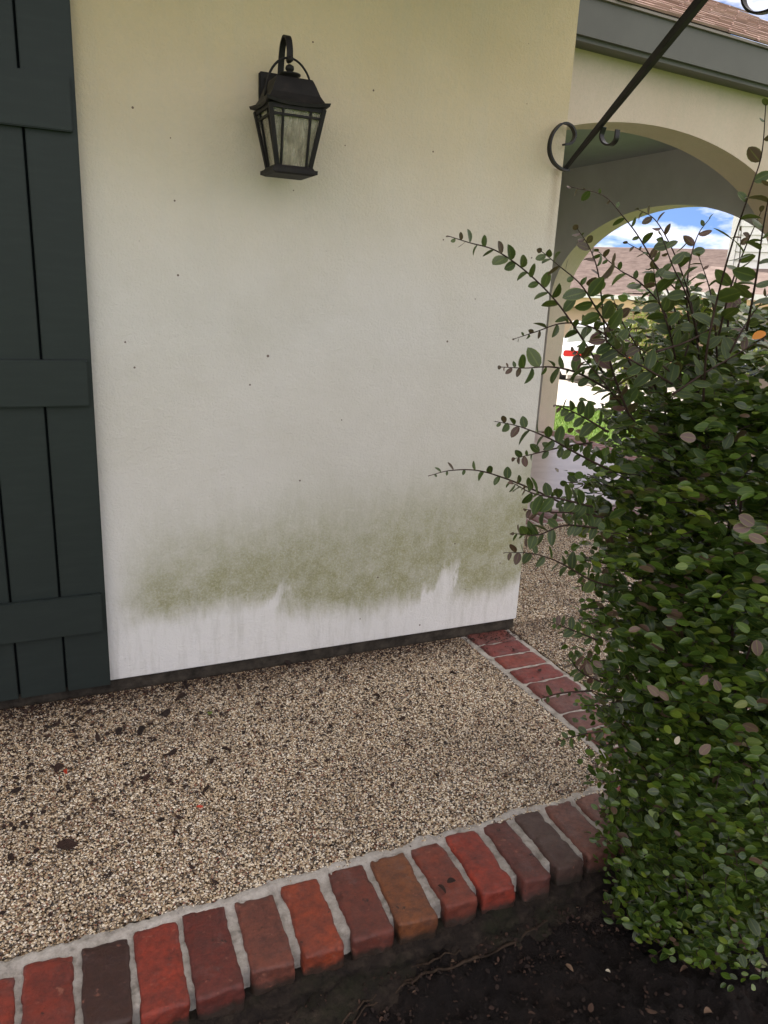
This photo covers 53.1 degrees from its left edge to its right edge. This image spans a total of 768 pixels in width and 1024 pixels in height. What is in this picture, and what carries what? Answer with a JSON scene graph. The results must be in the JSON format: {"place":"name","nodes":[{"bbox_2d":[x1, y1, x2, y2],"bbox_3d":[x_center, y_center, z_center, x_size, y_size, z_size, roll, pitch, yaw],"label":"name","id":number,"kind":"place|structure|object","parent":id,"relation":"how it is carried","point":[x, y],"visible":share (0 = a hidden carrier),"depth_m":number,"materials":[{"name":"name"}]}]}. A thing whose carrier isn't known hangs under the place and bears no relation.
{"place":"outdoors","nodes":[
{"label":"outdoors","id":0,"kind":"place"},
{"bbox_2d":[0,629,620,961],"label":"patio","id":1,"kind":"structure","parent":0,"point":[305,775],"depth_m":2.19,"materials":[{"name":"pebble aggregate"},{"name":"beige gravel"}]},
{"bbox_2d":[7,852,13,860],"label":"fallen leaf","id":2,"kind":"object","parent":1,"relation":"on","point":[10,856],"visible":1,"depth_m":1.83,"materials":[{"name":"brown plant"}]},
{"bbox_2d":[10,787,20,792],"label":"fallen leaf","id":3,"kind":"object","parent":1,"relation":"on","point":[17,789],"visible":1,"depth_m":2.06,"materials":[{"name":"brown plant"}]},
{"bbox_2d":[54,763,62,772],"bbox_3d":[-0.914,0.716,2.160,0.021,0.012,0.042,1,16,-6],"label":"fallen leaf","id":4,"kind":"object","parent":1,"relation":"on","point":[58,766],"visible":1,"depth_m":2.16,"materials":[{"name":"brown plant"}]},
{"bbox_2d":[56,839,78,849],"bbox_3d":[-0.769,0.815,1.871,0.054,0.025,0.031,-2,29,-8],"label":"fallen leaf","id":5,"kind":"object","parent":1,"relation":"on","point":[64,844],"visible":1,"depth_m":1.87,"materials":[{"name":"brown plant"}]},
{"bbox_2d":[95,731,99,740],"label":"fallen leaf","id":6,"kind":"object","parent":1,"relation":"on","point":[97,736],"visible":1,"depth_m":2.31,"materials":[{"name":"brown plant"}]},
{"bbox_2d":[115,727,122,734],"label":"fallen leaf","id":7,"kind":"object","parent":1,"relation":"on","point":[119,729],"visible":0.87,"depth_m":2.36,"materials":[{"name":"brown plant"}]},
{"bbox_2d":[137,725,145,735],"bbox_3d":[-0.744,0.671,2.357,0.020,0.021,0.049,2,16,-1],"label":"fallen leaf","id":8,"kind":"object","parent":1,"relation":"on","point":[141,728],"visible":1,"depth_m":2.36,"materials":[{"name":"brown plant"}]},
{"bbox_2d":[143,774,150,781],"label":"fallen leaf","id":9,"kind":"object","parent":1,"relation":"on","point":[146,777],"visible":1,"depth_m":2.14,"materials":[{"name":"brown plant"}]},
{"bbox_2d":[160,708,169,715],"bbox_3d":[-0.702,0.643,2.464,0.031,0.009,0.039,-1,17,-11],"label":"fallen leaf","id":10,"kind":"object","parent":1,"relation":"on","point":[166,712],"visible":1,"depth_m":2.46,"materials":[{"name":"brown plant"}]},
{"bbox_2d":[165,748,176,755],"bbox_3d":[-0.630,0.710,2.264,0.027,0.010,0.046,11,18,26],"label":"fallen leaf","id":11,"kind":"object","parent":1,"relation":"on","point":[173,751],"visible":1,"depth_m":2.26,"materials":[{"name":"brown plant"}]},
{"bbox_2d":[175,692,186,700],"bbox_3d":[-0.675,0.618,2.549,0.045,0.032,0.018,-8,19,-31],"label":"fallen leaf","id":12,"kind":"object","parent":1,"relation":"on","point":[180,695],"visible":1,"depth_m":2.55,"materials":[{"name":"brown plant"}]},
{"bbox_2d":[182,679,187,690],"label":"fallen leaf","id":13,"kind":"object","parent":1,"relation":"on","point":[185,683],"visible":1,"depth_m":2.63,"materials":[{"name":"brown plant"}]},
{"bbox_2d":[461,629,636,770],"bbox_3d":[0.619,0.681,2.742,0.256,0.108,1.022,-5,18,-24],"label":"walkway brick edging","id":14,"kind":"object","parent":1,"relation":"on","point":[519,665],"visible":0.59,"depth_m":2.82,"materials":[{"name":"brick"}]},
{"bbox_2d":[259,884,767,1023],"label":"soil bed","id":15,"kind":"object","parent":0,"point":[514,984],"visible":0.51,"depth_m":1.73,"materials":[{"name":"brown soil"}]},
{"bbox_2d":[0,773,659,1023],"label":"patio brick edging","id":16,"kind":"object","parent":15,"relation":"on","point":[282,950],"visible":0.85,"depth_m":1.68,"materials":[{"name":"red brick"}]},
{"bbox_2d":[438,884,445,892],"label":"fallen leaf","id":17,"kind":"object","parent":16,"relation":"on","point":[441,886],"visible":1,"depth_m":1.79,"materials":[{"name":"brown plant"}]},
{"bbox_2d":[447,877,455,882],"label":"fallen leaf","id":18,"kind":"object","parent":16,"relation":"on","point":[450,880],"visible":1,"depth_m":1.81,"materials":[{"name":"brown plant"}]},
{"bbox_2d":[352,971,427,1023],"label":"root","id":19,"kind":"object","parent":15,"relation":"on","point":[416,979],"visible":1,"depth_m":1.68,"materials":[{"name":"brown plant"}]},
{"bbox_2d":[411,949,460,967],"bbox_3d":[0.004,1.030,1.690,0.585,0.049,0.017,-5,18,-25],"label":"root","id":20,"kind":"object","parent":15,"relation":"on","point":[439,957],"visible":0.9,"depth_m":1.74,"materials":[{"name":"brown plant"}]},
{"bbox_2d":[341,911,565,1023],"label":"root","id":21,"kind":"object","parent":15,"relation":"on","point":[469,960],"visible":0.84,"depth_m":1.74,"materials":[{"name":"brown plant"}]},
{"bbox_2d":[565,963,572,970],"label":"fallen leaf","id":22,"kind":"object","parent":15,"relation":"on","point":[569,966],"visible":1,"depth_m":1.77,"materials":[{"name":"brown plant"}]},
{"bbox_2d":[588,1003,593,1011],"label":"fallen leaf","id":23,"kind":"object","parent":15,"relation":"on","point":[590,1007],"visible":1,"depth_m":1.67,"materials":[{"name":"brown plant"}]},
{"bbox_2d":[429,98,767,991],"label":"bush","id":24,"kind":"object","parent":15,"relation":"on","point":[687,804],"visible":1,"depth_m":1.52,"materials":[{"name":"green plant"}]},
{"bbox_2d":[645,1008,657,1013],"bbox_3d":[0.579,1.079,1.662,0.014,0.007,0.030,-10,7,-41],"label":"fallen leaf","id":25,"kind":"object","parent":15,"relation":"on","point":[650,1011],"visible":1,"depth_m":1.66,"materials":[{"name":"brown plant"}]},
{"bbox_2d":[704,1007,712,1012],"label":"fallen leaf","id":26,"kind":"object","parent":15,"relation":"on","point":[707,1009],"visible":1,"depth_m":1.67,"materials":[{"name":"beige plant"}]},
{"bbox_2d":[527,431,627,510],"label":"porch floor","id":27,"kind":"structure","parent":0,"point":[543,471],"depth_m":6.18,"materials":[{"name":"concrete"}]},
{"bbox_2d":[538,430,640,460],"bbox_3d":[2.176,-0.400,6.852,0.238,0.210,2.510,-5,18,-24],"label":"side arch threshold","id":28,"kind":"object","parent":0,"point":[599,446],"visible":0.08,"depth_m":7.29,"materials":[{"name":"concrete"}]},
{"bbox_2d":[553,372,682,455],"bbox_3d":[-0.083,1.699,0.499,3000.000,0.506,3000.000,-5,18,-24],"label":"lawn","id":29,"kind":"structure","parent":0,"point":[564,424],"depth_m":10.27,"materials":[{"name":"grass"}]},
{"bbox_2d":[0,0,767,709],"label":"house","id":30,"kind":"structure","parent":29,"relation":"on","point":[246,408],"depth_m":2.50,"materials":[{"name":"paint"}]},
{"bbox_2d":[249,35,330,179],"bbox_3d":[-0.276,-1.153,2.189,0.184,0.370,0.224,-5,18,-24],"label":"wall lantern","id":31,"kind":"object","parent":30,"relation":"attached to","point":[290,107],"depth_m":2.14,"materials":[{"name":"brown metal"}]},
{"bbox_2d":[547,0,767,171],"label":"plant bracket","id":32,"kind":"object","parent":30,"relation":"attached to","point":[690,13],"visible":1,"depth_m":2.39,"materials":[{"name":"black metal"}]},
{"bbox_2d":[564,247,727,362],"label":"tan house","id":33,"kind":"structure","parent":29,"relation":"on","point":[632,262],"depth_m":26.00,"materials":[{"name":"beige"}]},
{"bbox_2d":[564,308,632,336],"bbox_3d":[5.921,-6.135,26.134,4.800,1.610,0.026,12,19,28],"label":"garage door","id":34,"kind":"structure","parent":33,"relation":"in","point":[574,314],"depth_m":25.67,"materials":[{"name":"beige"}]},
{"bbox_2d":[662,216,767,379],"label":"white sided house","id":35,"kind":"structure","parent":29,"relation":"on","point":[752,264],"depth_m":14.72,"materials":[{"name":"white paint"}]},
{"bbox_2d":[556,375,682,413],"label":"driveway","id":36,"kind":"structure","parent":0,"point":[569,390],"depth_m":14.62,"materials":[{"name":"concrete"}]},
{"bbox_2d":[559,321,638,383],"bbox_3d":[5.209,-3.979,18.874,1.800,1.345,4.360,6,17,10],"label":"parked car","id":37,"kind":"object","parent":36,"relation":"on","point":[574,341],"visible":0.22,"depth_m":17.12,"materials":[{"name":"white paint"}]},
{"bbox_2d":[509,509,749,739],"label":"walkway","id":38,"kind":"structure","parent":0,"point":[546,593],"depth_m":3.53,"materials":[{"name":"beige gravel"}]},
{"bbox_2d":[526,500,736,526],"bbox_3d":[1.320,0.074,5.012,2.899,0.158,0.281,-5,18,-24],"label":"arch threshold","id":39,"kind":"object","parent":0,"point":[547,516],"visible":0.09,"depth_m":4.86,"materials":[{"name":"brick"}]},
{"bbox_2d":[610,307,666,390],"bbox_3d":[5.192,-3.252,15.373,1.284,1.763,1.305,-5,18,-24],"label":"sunlit shrub","id":40,"kind":"object","parent":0,"point":[645,339],"visible":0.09,"depth_m":15.30,"materials":[{"name":"green plant"}]},
{"bbox_2d":[594,0,767,248],"label":"sky","id":41,"kind":"structure","parent":0,"point":[684,221],"materials":[{"name":"blue"}]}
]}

